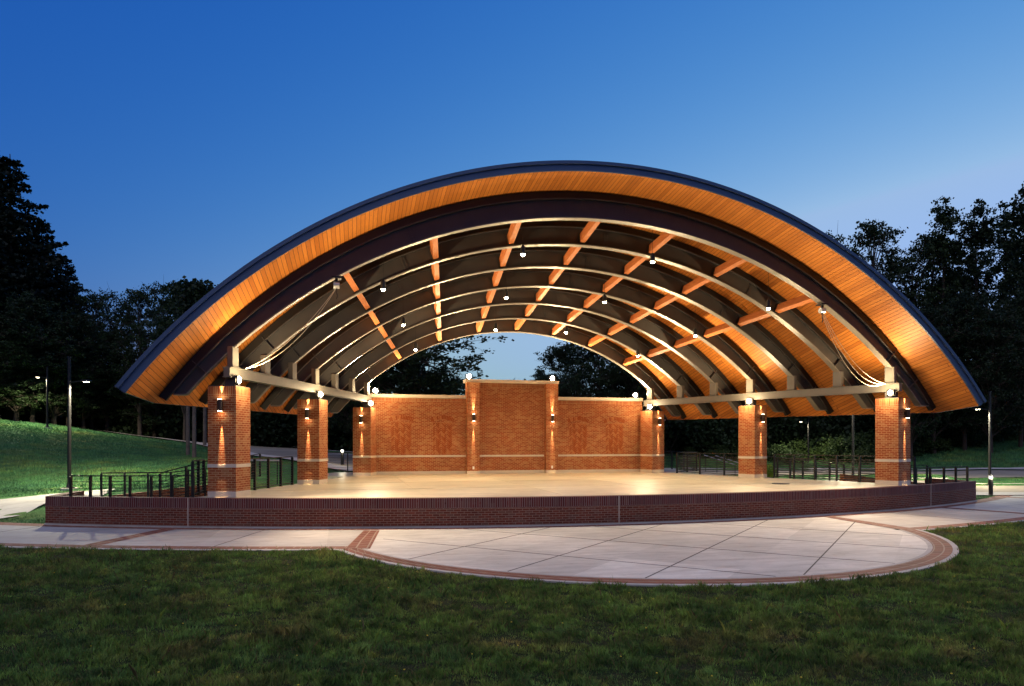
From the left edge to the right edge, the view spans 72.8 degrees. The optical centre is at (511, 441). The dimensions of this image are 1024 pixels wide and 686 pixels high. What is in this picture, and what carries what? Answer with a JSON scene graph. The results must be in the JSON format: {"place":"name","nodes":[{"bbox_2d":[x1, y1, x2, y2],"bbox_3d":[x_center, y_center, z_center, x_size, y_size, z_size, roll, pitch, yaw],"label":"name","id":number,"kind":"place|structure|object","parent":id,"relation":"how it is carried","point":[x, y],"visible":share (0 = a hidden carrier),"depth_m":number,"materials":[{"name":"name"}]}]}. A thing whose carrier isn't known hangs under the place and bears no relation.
{"place":"outdoors","nodes":[
{"label":"outdoors","id":0,"kind":"place"},
{"bbox_2d":[0,489,108,517],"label":"side path","id":1,"kind":"structure","parent":0,"point":[18,505],"depth_m":25.04,"materials":[{"name":"concrete"}]},
{"bbox_2d":[107,432,352,466],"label":"hill road","id":2,"kind":"structure","parent":0,"point":[279,451],"depth_m":49.61,"materials":[{"name":"asphalt"}]},
{"bbox_2d":[90,429,352,470],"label":"road kerb","id":3,"kind":"structure","parent":2,"relation":"on","point":[332,466],"depth_m":43.55,"materials":[{"name":"stone"}]},
{"bbox_2d":[0,420,1023,685],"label":"ground","id":4,"kind":"structure","parent":0,"point":[444,600],"depth_m":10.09,"materials":[{"name":"green plant"}]},
{"bbox_2d":[0,230,42,409],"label":"conifer tree","id":5,"kind":"object","parent":4,"relation":"on","point":[5,287],"visible":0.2,"depth_m":53.62,"materials":[{"name":"green plant"}]},
{"bbox_2d":[2,506,44,523],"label":"grass","id":6,"kind":"structure","parent":4,"relation":"on","point":[32,516],"depth_m":22.25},
{"bbox_2d":[0,319,49,418],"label":"broadleaf tree","id":7,"kind":"object","parent":4,"relation":"on","point":[11,337],"visible":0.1,"depth_m":52.99,"materials":[{"name":"green plant"}]},
{"bbox_2d":[0,335,73,421],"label":"broadleaf tree","id":8,"kind":"object","parent":4,"relation":"on","point":[16,406],"visible":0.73,"depth_m":52.05,"materials":[{"name":"green plant"}]},
{"bbox_2d":[0,290,81,422],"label":"broadleaf tree","id":9,"kind":"object","parent":4,"relation":"on","point":[29,308],"visible":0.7,"depth_m":52.86,"materials":[{"name":"green plant"}]},
{"bbox_2d":[0,166,82,401],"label":"conifer tree","id":10,"kind":"object","parent":4,"relation":"on","point":[16,260],"visible":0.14,"depth_m":55.75,"materials":[{"name":"green plant"}]},
{"bbox_2d":[35,367,51,428],"bbox_3d":[-33.866,-3.058,50.154,1.150,4.750,0.600,0,0,0],"label":"street lamp","id":11,"kind":"object","parent":4,"relation":"on","point":[47,425],"visible":0.85,"depth_m":50.10,"materials":[{"name":"black metal"}]},
{"bbox_2d":[1,218,86,423],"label":"conifer tree","id":12,"kind":"object","parent":4,"relation":"on","point":[69,291],"visible":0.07,"depth_m":59.87,"materials":[{"name":"green plant"}]},
{"bbox_2d":[1,259,102,425],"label":"conifer tree","id":13,"kind":"object","parent":4,"relation":"on","point":[70,272],"visible":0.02,"depth_m":63.77,"materials":[{"name":"green plant"}]},
{"bbox_2d":[0,156,109,419],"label":"conifer tree","id":14,"kind":"object","parent":4,"relation":"on","point":[31,272],"visible":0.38,"depth_m":56.65,"materials":[{"name":"green plant"}]},
{"bbox_2d":[3,345,106,424],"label":"broadleaf tree","id":15,"kind":"object","parent":4,"relation":"on","point":[55,410],"visible":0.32,"depth_m":54.94,"materials":[{"name":"green plant"}]},
{"bbox_2d":[14,308,122,426],"bbox_3d":[-35.765,-5.973,56.066,7.664,9.806,7.738,0,0,-44],"label":"broadleaf tree","id":16,"kind":"object","parent":4,"relation":"on","point":[75,321],"visible":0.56,"depth_m":55.42,"materials":[{"name":"green plant"}]},
{"bbox_2d":[49,391,102,429],"bbox_3d":[-38.277,-3.261,66.582,10.891,7.863,10.116,0,0,29],"label":"undergrowth bush","id":17,"kind":"object","parent":4,"relation":"on","point":[72,420],"visible":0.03,"depth_m":63.39,"materials":[{"name":"green plant"}]},
{"bbox_2d":[61,357,91,490],"bbox_3d":[-17.567,-0.614,27.972,1.150,5.650,0.600,0,0,0],"label":"street lamp","id":18,"kind":"object","parent":4,"relation":"on","point":[69,470],"visible":0.69,"depth_m":27.92,"materials":[{"name":"black metal"}]},
{"bbox_2d":[49,338,121,428],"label":"broadleaf tree","id":19,"kind":"object","parent":4,"relation":"on","point":[81,415],"visible":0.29,"depth_m":57.79,"materials":[{"name":"green plant"}]},
{"bbox_2d":[62,290,123,430],"bbox_3d":[-36.378,-6.962,59.966,5.732,12.224,6.430,0,0,-9],"label":"leafy tree","id":20,"kind":"object","parent":4,"relation":"on","point":[92,300],"visible":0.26,"depth_m":59.89,"materials":[{"name":"green plant"}]},
{"bbox_2d":[71,361,164,435],"bbox_3d":[-35.371,-3.619,64.115,11.515,9.502,11.200,0,0,25],"label":"undergrowth bush","id":21,"kind":"object","parent":4,"relation":"on","point":[103,418],"visible":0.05,"depth_m":60.54,"materials":[{"name":"green plant"}]},
{"bbox_2d":[85,283,151,364],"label":"leafy tree","id":22,"kind":"object","parent":4,"relation":"on","point":[115,297],"visible":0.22,"depth_m":65.41,"materials":[{"name":"green plant"}]},
{"bbox_2d":[85,399,182,439],"bbox_3d":[-33.307,-2.649,62.678,8.784,6.720,8.894,0,0,1],"label":"undergrowth bush","id":23,"kind":"object","parent":4,"relation":"on","point":[134,430],"visible":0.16,"depth_m":60.43,"materials":[{"name":"green plant"}]},
{"bbox_2d":[104,286,167,436],"bbox_3d":[-31.112,-6.677,57.917,6.636,12.616,5.916,0,0,33],"label":"leafy tree","id":24,"kind":"object","parent":4,"relation":"on","point":[139,297],"visible":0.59,"depth_m":57.38,"materials":[{"name":"green plant"}]},
{"bbox_2d":[112,281,172,348],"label":"leafy tree","id":25,"kind":"object","parent":4,"relation":"on","point":[153,290],"visible":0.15,"depth_m":62.62,"materials":[{"name":"green plant"}]},
{"bbox_2d":[0,419,296,496],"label":"grass","id":26,"kind":"structure","parent":4,"relation":"on","point":[132,455],"depth_m":38.40,"materials":[{"name":"plant"}]},
{"bbox_2d":[109,386,202,438],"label":"broadleaf tree","id":27,"kind":"object","parent":4,"relation":"on","point":[147,407],"visible":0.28,"depth_m":58.84,"materials":[{"name":"green plant"}]},
{"bbox_2d":[112,404,207,440],"bbox_3d":[-30.784,-2.410,62.238,9.645,6.963,8.959,0,0,15],"label":"undergrowth bush","id":28,"kind":"object","parent":4,"relation":"on","point":[173,429],"visible":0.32,"depth_m":59.91,"materials":[{"name":"green plant"}]},
{"bbox_2d":[135,280,187,441],"bbox_3d":[-26.755,-6.668,56.942,6.321,13.481,7.091,0,0,31],"label":"leafy tree","id":29,"kind":"object","parent":4,"relation":"on","point":[184,420],"visible":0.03,"depth_m":56.69,"materials":[{"name":"green plant"}]},
{"bbox_2d":[144,279,192,454],"bbox_3d":[-20.269,-4.702,44.217,4.561,11.202,4.350,0,0,15],"label":"tree","id":30,"kind":"object","parent":4,"relation":"on","point":[163,302],"visible":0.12,"depth_m":43.64,"materials":[{"name":"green plant"}]},
{"bbox_2d":[145,275,217,457],"bbox_3d":[-18.551,-4.338,40.779,4.150,10.687,4.351,0,0,11],"label":"broadleaf tree","id":31,"kind":"object","parent":4,"relation":"on","point":[195,291],"visible":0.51,"depth_m":40.37,"materials":[{"name":"green plant"}]},
{"bbox_2d":[171,408,207,441],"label":"undergrowth bush","id":32,"kind":"object","parent":4,"relation":"on","point":[200,434],"visible":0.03,"depth_m":62.13,"materials":[{"name":"green plant"}]},
{"bbox_2d":[203,407,206,446],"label":"pine tree","id":33,"kind":"object","parent":4,"relation":"on","point":[204,427],"depth_m":51.93,"materials":[{"name":"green plant"}]},
{"bbox_2d":[190,408,296,446],"bbox_3d":[-23.278,-2.783,64.649,13.602,9.820,12.634,0,0,34],"label":"undergrowth bush","id":34,"kind":"object","parent":4,"relation":"on","point":[198,430],"visible":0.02,"depth_m":60.62,"materials":[{"name":"green plant"}]},
{"bbox_2d":[250,411,347,449],"bbox_3d":[-20.500,-2.213,62.336,10.189,8.644,10.475,0,0,11],"label":"undergrowth bush","id":35,"kind":"object","parent":4,"relation":"on","point":[265,427],"visible":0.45,"depth_m":59.60,"materials":[{"name":"green plant"}]},
{"bbox_2d":[284,418,352,450],"bbox_3d":[-18.109,-2.111,65.529,10.945,8.373,11.082,0,0,-44],"label":"undergrowth bush","id":36,"kind":"object","parent":4,"relation":"on","point":[340,439],"visible":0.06,"depth_m":63.08,"materials":[{"name":"green plant"}]},
{"bbox_2d":[335,427,352,451],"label":"undergrowth bush","id":37,"kind":"object","parent":4,"relation":"on","point":[344,444],"visible":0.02,"depth_m":62.62,"materials":[{"name":"green plant"}]},
{"bbox_2d":[328,359,408,432],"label":"broadleaf tree","id":38,"kind":"object","parent":4,"relation":"on","point":[340,416],"visible":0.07,"depth_m":45.97,"materials":[{"name":"green plant"}]},
{"bbox_2d":[344,362,425,433],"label":"broadleaf tree","id":39,"kind":"object","parent":4,"relation":"on","point":[390,382],"visible":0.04,"depth_m":48.08,"materials":[{"name":"green plant"}]},
{"bbox_2d":[359,335,514,394],"bbox_3d":[-6.487,-4.353,46.087,12.359,11.732,12.241,0,0,15],"label":"broadleaf tree","id":40,"kind":"object","parent":4,"relation":"on","point":[431,379],"visible":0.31,"depth_m":43.58,"materials":[{"name":"green plant"}]},
{"bbox_2d":[44,469,976,528],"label":"stage platform","id":41,"kind":"structure","parent":4,"relation":"on","point":[343,500],"depth_m":21.48,"materials":[{"name":"brick"}]},
{"bbox_2d":[69,475,194,510],"bbox_3d":[-11.447,1.536,20.855,3.756,1.078,0.256,0,0,-2],"label":"metal railing","id":42,"kind":"object","parent":41,"relation":"on","point":[129,488],"visible":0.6,"depth_m":20.82,"materials":[{"name":"metal"}]},
{"bbox_2d":[100,468,207,496],"bbox_3d":[-11.676,1.451,23.206,3.820,1.247,0.120,0,0,-14],"label":"metal railing","id":43,"kind":"object","parent":41,"relation":"on","point":[102,484],"visible":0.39,"depth_m":23.05,"materials":[{"name":"metal"}]},
{"bbox_2d":[159,460,207,496],"bbox_3d":[-10.479,1.306,22.316,1.748,1.497,0.120,0,0,-3],"label":"metal railing","id":44,"kind":"object","parent":41,"relation":"on","point":[186,483],"visible":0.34,"depth_m":22.29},
{"bbox_2d":[191,459,205,496],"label":"metal railing","id":45,"kind":"object","parent":41,"relation":"on","point":[198,478],"visible":1,"depth_m":21.45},
{"bbox_2d":[250,456,293,489],"bbox_3d":[-8.694,1.091,24.093,0.120,1.088,5.126,0,0,6],"label":"metal railing","id":46,"kind":"object","parent":41,"relation":"on","point":[268,462],"visible":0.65,"depth_m":24.77,"materials":[{"name":"metal"}]},
{"bbox_2d":[370,379,642,474],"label":"brick back wall","id":47,"kind":"structure","parent":41,"relation":"on","point":[512,428],"depth_m":36.18,"materials":[{"name":"brick"}]},
{"bbox_2d":[115,160,985,496],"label":"bandshell pavilion","id":48,"kind":"structure","parent":41,"relation":"on","point":[443,258],"depth_m":26.20,"materials":[{"name":"brown wood"}]},
{"bbox_2d":[331,276,340,299],"bbox_3d":[-5.497,-4.812,21.738,0.300,0.699,0.340,0,0,-14],"label":"chain hoist","id":49,"kind":"object","parent":48,"relation":"attached to","point":[336,282],"visible":0.98,"depth_m":21.66,"materials":[{"name":"white metal"}]},
{"bbox_2d":[246,287,336,368],"bbox_3d":[-6.758,-3.519,21.325,2.666,2.625,0.067,0,0,-17],"label":"rope","id":50,"kind":"object","parent":49,"relation":"hanging from","point":[299,331],"visible":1,"depth_m":21.39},
{"bbox_2d":[816,303,828,322],"bbox_3d":[11.594,-4.812,25.939,0.300,0.699,0.340,0,0,-14],"label":"chain hoist","id":51,"kind":"object","parent":48,"relation":"attached to","point":[822,309],"visible":1,"depth_m":25.88,"materials":[{"name":"white metal"}]},
{"bbox_2d":[821,313,885,385],"bbox_3d":[12.896,-3.473,26.181,2.668,2.714,0.118,0,0,-11],"label":"rope","id":52,"kind":"object","parent":51,"relation":"hanging from","point":[846,352],"visible":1,"depth_m":26.10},
{"bbox_2d":[664,451,738,475],"bbox_3d":[8.984,1.091,36.925,3.895,1.088,9.537,0,0,-14],"label":"metal railing","id":53,"kind":"object","parent":41,"relation":"on","point":[687,461],"visible":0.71,"depth_m":35.68,"materials":[{"name":"metal"}]},
{"bbox_2d":[773,454,874,481],"bbox_3d":[13.335,1.091,29.508,0.120,1.088,5.126,0,0,-34],"label":"metal railing","id":54,"kind":"object","parent":41,"relation":"on","point":[815,467],"visible":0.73,"depth_m":29.58,"materials":[{"name":"metal"}]},
{"bbox_2d":[916,466,968,483],"bbox_3d":[17.459,1.536,28.090,3.630,1.078,0.198,0,0,-28],"label":"metal railing","id":55,"kind":"object","parent":41,"relation":"on","point":[955,474],"visible":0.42,"depth_m":28.04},
{"bbox_2d":[0,495,1023,545],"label":"walkway","id":56,"kind":"structure","parent":4,"relation":"on","point":[85,535],"depth_m":19.21,"materials":[{"name":"concrete"}]},
{"bbox_2d":[85,529,173,544],"bbox_3d":[-10.035,2.500,18.401,0.460,0.001,3.100,0,0,6],"label":"brick band","id":57,"kind":"object","parent":56,"relation":"on","point":[128,537],"visible":1,"depth_m":18.17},
{"bbox_2d":[345,530,379,550],"bbox_3d":[-3.746,2.495,17.776,0.587,0.001,3.645,0,0,-5],"label":"brick band","id":58,"kind":"object","parent":56,"relation":"on","point":[363,539],"visible":0.8,"depth_m":17.59,"materials":[{"name":"brick"}]},
{"bbox_2d":[0,495,1023,548],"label":"brick border","id":59,"kind":"object","parent":56,"relation":"on","point":[993,498],"visible":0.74,"depth_m":20.07,"materials":[{"name":"brick"}]},
{"bbox_2d":[4,520,1023,549],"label":"edging strip","id":60,"kind":"object","parent":56,"relation":"on","point":[340,549],"visible":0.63,"depth_m":16.32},
{"bbox_2d":[825,516,920,529],"bbox_3d":[10.957,2.495,21.493,0.600,0.001,3.770,0,0,-14],"label":"brick band","id":61,"kind":"object","parent":56,"relation":"on","point":[873,523],"visible":1,"depth_m":21.26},
{"bbox_2d":[534,373,581,396],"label":"broadleaf tree","id":62,"kind":"object","parent":4,"relation":"on","point":[543,378],"visible":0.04,"depth_m":61.61,"materials":[{"name":"green plant"}]},
{"bbox_2d":[533,342,586,396],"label":"broadleaf tree","id":63,"kind":"object","parent":4,"relation":"on","point":[557,352],"visible":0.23,"depth_m":65.49,"materials":[{"name":"green plant"}]},
{"bbox_2d":[558,341,637,397],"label":"broadleaf tree","id":64,"kind":"object","parent":4,"relation":"on","point":[590,357],"visible":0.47,"depth_m":59.07,"materials":[{"name":"green plant"}]},
{"bbox_2d":[585,357,666,426],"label":"broadleaf tree","id":65,"kind":"object","parent":4,"relation":"on","point":[627,377],"visible":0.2,"depth_m":57.29,"materials":[{"name":"green plant"}]},
{"bbox_2d":[338,550,958,586],"bbox_3d":[4.473,2.539,15.142,16.088,0.092,5.810,0,0,-14],"label":"edging strip","id":66,"kind":"object","parent":4,"relation":"on","point":[592,583],"visible":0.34,"depth_m":12.68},
{"bbox_2d":[664,417,720,454],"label":"undergrowth bush","id":67,"kind":"object","parent":4,"relation":"on","point":[679,424],"visible":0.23,"depth_m":66.04,"materials":[{"name":"green plant"}]},
{"bbox_2d":[702,444,730,459],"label":"shrub","id":68,"kind":"object","parent":4,"relation":"on","point":[720,447],"visible":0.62,"depth_m":64.58,"materials":[{"name":"green plant"}]},
{"bbox_2d":[667,418,772,459],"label":"undergrowth bush","id":69,"kind":"object","parent":4,"relation":"on","point":[723,436],"visible":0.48,"depth_m":65.79,"materials":[{"name":"green plant"}]},
{"bbox_2d":[720,417,798,452],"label":"undergrowth bush","id":70,"kind":"object","parent":4,"relation":"on","point":[776,437],"visible":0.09,"depth_m":68.67,"materials":[{"name":"green plant"}]},
{"bbox_2d":[767,441,792,462],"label":"shrub","id":71,"kind":"object","parent":4,"relation":"on","point":[771,452],"visible":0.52,"depth_m":63.58,"materials":[{"name":"green plant"}]},
{"bbox_2d":[767,417,807,451],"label":"undergrowth bush","id":72,"kind":"object","parent":4,"relation":"on","point":[774,427],"visible":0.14,"depth_m":69.39,"materials":[{"name":"green plant"}]},
{"bbox_2d":[783,448,807,463],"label":"shrub","id":73,"kind":"object","parent":4,"relation":"on","point":[791,456],"visible":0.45,"depth_m":60.49,"materials":[{"name":"green plant"}]},
{"bbox_2d":[787,438,824,461],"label":"shrub","id":74,"kind":"object","parent":4,"relation":"on","point":[800,445],"visible":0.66,"depth_m":65.51,"materials":[{"name":"green plant"}]},
{"bbox_2d":[767,456,844,480],"bbox_3d":[13.533,1.321,33.931,0.140,1.368,6.436,0,0,-25],"label":"metal railing","id":75,"kind":"object","parent":4,"relation":"on","point":[790,473],"visible":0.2,"depth_m":33.20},
{"bbox_2d":[768,415,874,459],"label":"undergrowth bush","id":76,"kind":"object","parent":4,"relation":"on","point":[794,427],"visible":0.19,"depth_m":68.00,"materials":[{"name":"green plant"}]},
{"bbox_2d":[807,430,847,459],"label":"shrub","id":77,"kind":"object","parent":4,"relation":"on","point":[820,447],"visible":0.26,"depth_m":65.43,"materials":[{"name":"green plant"}]},
{"bbox_2d":[788,415,874,445],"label":"undergrowth bush","id":78,"kind":"object","parent":4,"relation":"on","point":[825,423],"visible":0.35,"depth_m":66.81,"materials":[{"name":"green plant"}]},
{"bbox_2d":[664,437,1023,469],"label":"grass","id":79,"kind":"structure","parent":4,"relation":"on","point":[978,462],"depth_m":59.06,"materials":[{"name":"plant"}]},
{"bbox_2d":[664,467,1023,469],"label":"kerb","id":80,"kind":"structure","parent":4,"relation":"on","point":[917,469],"depth_m":53.22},
{"bbox_2d":[820,434,871,463],"bbox_3d":[29.691,0.645,61.885,4.364,2.792,4.386,0,0,35],"label":"shrub","id":81,"kind":"object","parent":4,"relation":"on","point":[837,449],"visible":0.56,"depth_m":61.55,"materials":[{"name":"green plant"}]},
{"bbox_2d":[822,427,874,454],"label":"shrub","id":82,"kind":"object","parent":4,"relation":"on","point":[860,437],"visible":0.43,"depth_m":62.22,"materials":[{"name":"green plant"}]},
{"bbox_2d":[823,415,874,431],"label":"broadleaf tree","id":83,"kind":"object","parent":4,"relation":"on","point":[841,423],"visible":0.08,"depth_m":67.39,"materials":[{"name":"green plant"}]},
{"bbox_2d":[827,415,874,436],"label":"undergrowth bush","id":84,"kind":"object","parent":4,"relation":"on","point":[870,419],"visible":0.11,"depth_m":67.01,"materials":[{"name":"green plant"}]},
{"bbox_2d":[826,228,879,267],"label":"leafy tree","id":85,"kind":"object","parent":4,"relation":"on","point":[839,239],"visible":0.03,"depth_m":78.12,"materials":[{"name":"green plant"}]},
{"bbox_2d":[842,447,874,463],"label":"shrub","id":86,"kind":"object","parent":4,"relation":"on","point":[864,456],"visible":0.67,"depth_m":59.66,"materials":[{"name":"green plant"}]},
{"bbox_2d":[698,470,1023,477],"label":"drive","id":87,"kind":"structure","parent":4,"relation":"on","point":[994,473],"depth_m":48.73,"materials":[{"name":"concrete"}]},
{"bbox_2d":[861,440,874,461],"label":"shrub","id":88,"kind":"object","parent":4,"relation":"on","point":[870,450],"visible":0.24,"depth_m":60.26,"materials":[{"name":"green plant"}]},
{"bbox_2d":[847,219,924,306],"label":"leafy tree","id":89,"kind":"object","parent":4,"relation":"on","point":[872,232],"visible":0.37,"depth_m":70.89,"materials":[{"name":"green plant"}]},
{"bbox_2d":[782,474,1023,484],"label":"grass","id":90,"kind":"structure","parent":4,"relation":"on","point":[1004,479],"depth_m":42.60,"materials":[{"name":"plant"}]},
{"bbox_2d":[868,319,952,460],"bbox_3d":[34.084,-4.742,59.846,7.629,12.936,7.974,0,0,41],"label":"broadleaf tree","id":91,"kind":"object","parent":4,"relation":"on","point":[923,425],"visible":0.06,"depth_m":59.56,"materials":[{"name":"green plant"}]},
{"bbox_2d":[877,239,970,307],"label":"leafy tree","id":92,"kind":"object","parent":4,"relation":"on","point":[911,286],"visible":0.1,"depth_m":73.38,"materials":[{"name":"green plant"}]},
{"bbox_2d":[831,480,1023,491],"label":"drive","id":93,"kind":"structure","parent":4,"relation":"on","point":[1001,488],"depth_m":36.93,"materials":[{"name":"concrete"}]},
{"bbox_2d":[885,231,970,325],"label":"leafy tree","id":94,"kind":"object","parent":4,"relation":"on","point":[918,252],"visible":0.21,"depth_m":69.25,"materials":[{"name":"green plant"}]},
{"bbox_2d":[907,196,980,359],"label":"slender tree","id":95,"kind":"object","parent":4,"relation":"on","point":[942,218],"visible":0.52,"depth_m":67.57,"materials":[{"name":"green plant"}]},
{"bbox_2d":[928,288,1022,450],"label":"broadleaf tree","id":96,"kind":"object","parent":4,"relation":"on","point":[962,305],"visible":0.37,"depth_m":60.77,"materials":[{"name":"green plant"}]},
{"bbox_2d":[943,198,1014,436],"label":"slender tree","id":97,"kind":"object","parent":4,"relation":"on","point":[983,236],"visible":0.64,"depth_m":65.45,"materials":[{"name":"green plant"}]},
{"bbox_2d":[974,391,995,485],"bbox_3d":[26.627,-0.027,39.072,1.150,5.650,0.600,0,0,0],"label":"street lamp","id":98,"kind":"object","parent":4,"relation":"on","point":[989,442],"visible":0.77,"depth_m":39.03,"materials":[{"name":"black metal"}]},
{"bbox_2d":[950,304,1023,452],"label":"broadleaf tree","id":99,"kind":"object","parent":4,"relation":"on","point":[992,318],"visible":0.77,"depth_m":59.15,"materials":[{"name":"green plant"}]},
{"bbox_2d":[977,204,1023,356],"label":"slender tree","id":100,"kind":"object","parent":4,"relation":"on","point":[1002,224],"visible":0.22,"depth_m":73.76,"materials":[{"name":"green plant"}]},
{"bbox_2d":[981,287,1023,446],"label":"broadleaf tree","id":101,"kind":"object","parent":4,"relation":"on","point":[1012,302],"visible":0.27,"depth_m":61.30,"materials":[{"name":"green plant"}]},
{"bbox_2d":[989,181,1023,441],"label":"slender tree","id":102,"kind":"object","parent":4,"relation":"on","point":[1012,244],"visible":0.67,"depth_m":63.85,"materials":[{"name":"green plant"}]},
{"bbox_2d":[0,0,1023,395],"label":"sky","id":103,"kind":"structure","parent":0,"point":[165,141],"materials":[{"name":"blue"}]},
{"bbox_2d":[368,517,927,577],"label":"plaza","id":104,"kind":"structure","parent":0,"point":[752,561],"depth_m":16.29,"materials":[{"name":"concrete"}]},
{"bbox_2d":[343,529,952,583],"bbox_3d":[4.435,2.491,15.299,15.887,0.001,5.892,0,0,-14],"label":"brick border","id":105,"kind":"object","parent":104,"relation":"on","point":[942,549],"visible":0.96,"depth_m":13.25,"materials":[{"name":"brick"}]},
{"bbox_2d":[364,530,932,578],"bbox_3d":[4.401,2.495,15.436,15.024,0.001,5.374,0,0,-14],"label":"edging strip","id":106,"kind":"object","parent":104,"relation":"on","point":[929,549],"visible":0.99,"depth_m":13.58,"materials":[{"name":"concrete"}]},
{"bbox_2d":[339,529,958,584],"bbox_3d":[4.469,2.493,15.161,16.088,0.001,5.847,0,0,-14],"label":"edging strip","id":107,"kind":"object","parent":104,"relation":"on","point":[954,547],"visible":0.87,"depth_m":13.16,"materials":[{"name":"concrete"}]},
{"bbox_2d":[976,492,1023,494],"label":"side path","id":108,"kind":"structure","parent":0,"point":[1001,493],"depth_m":33.32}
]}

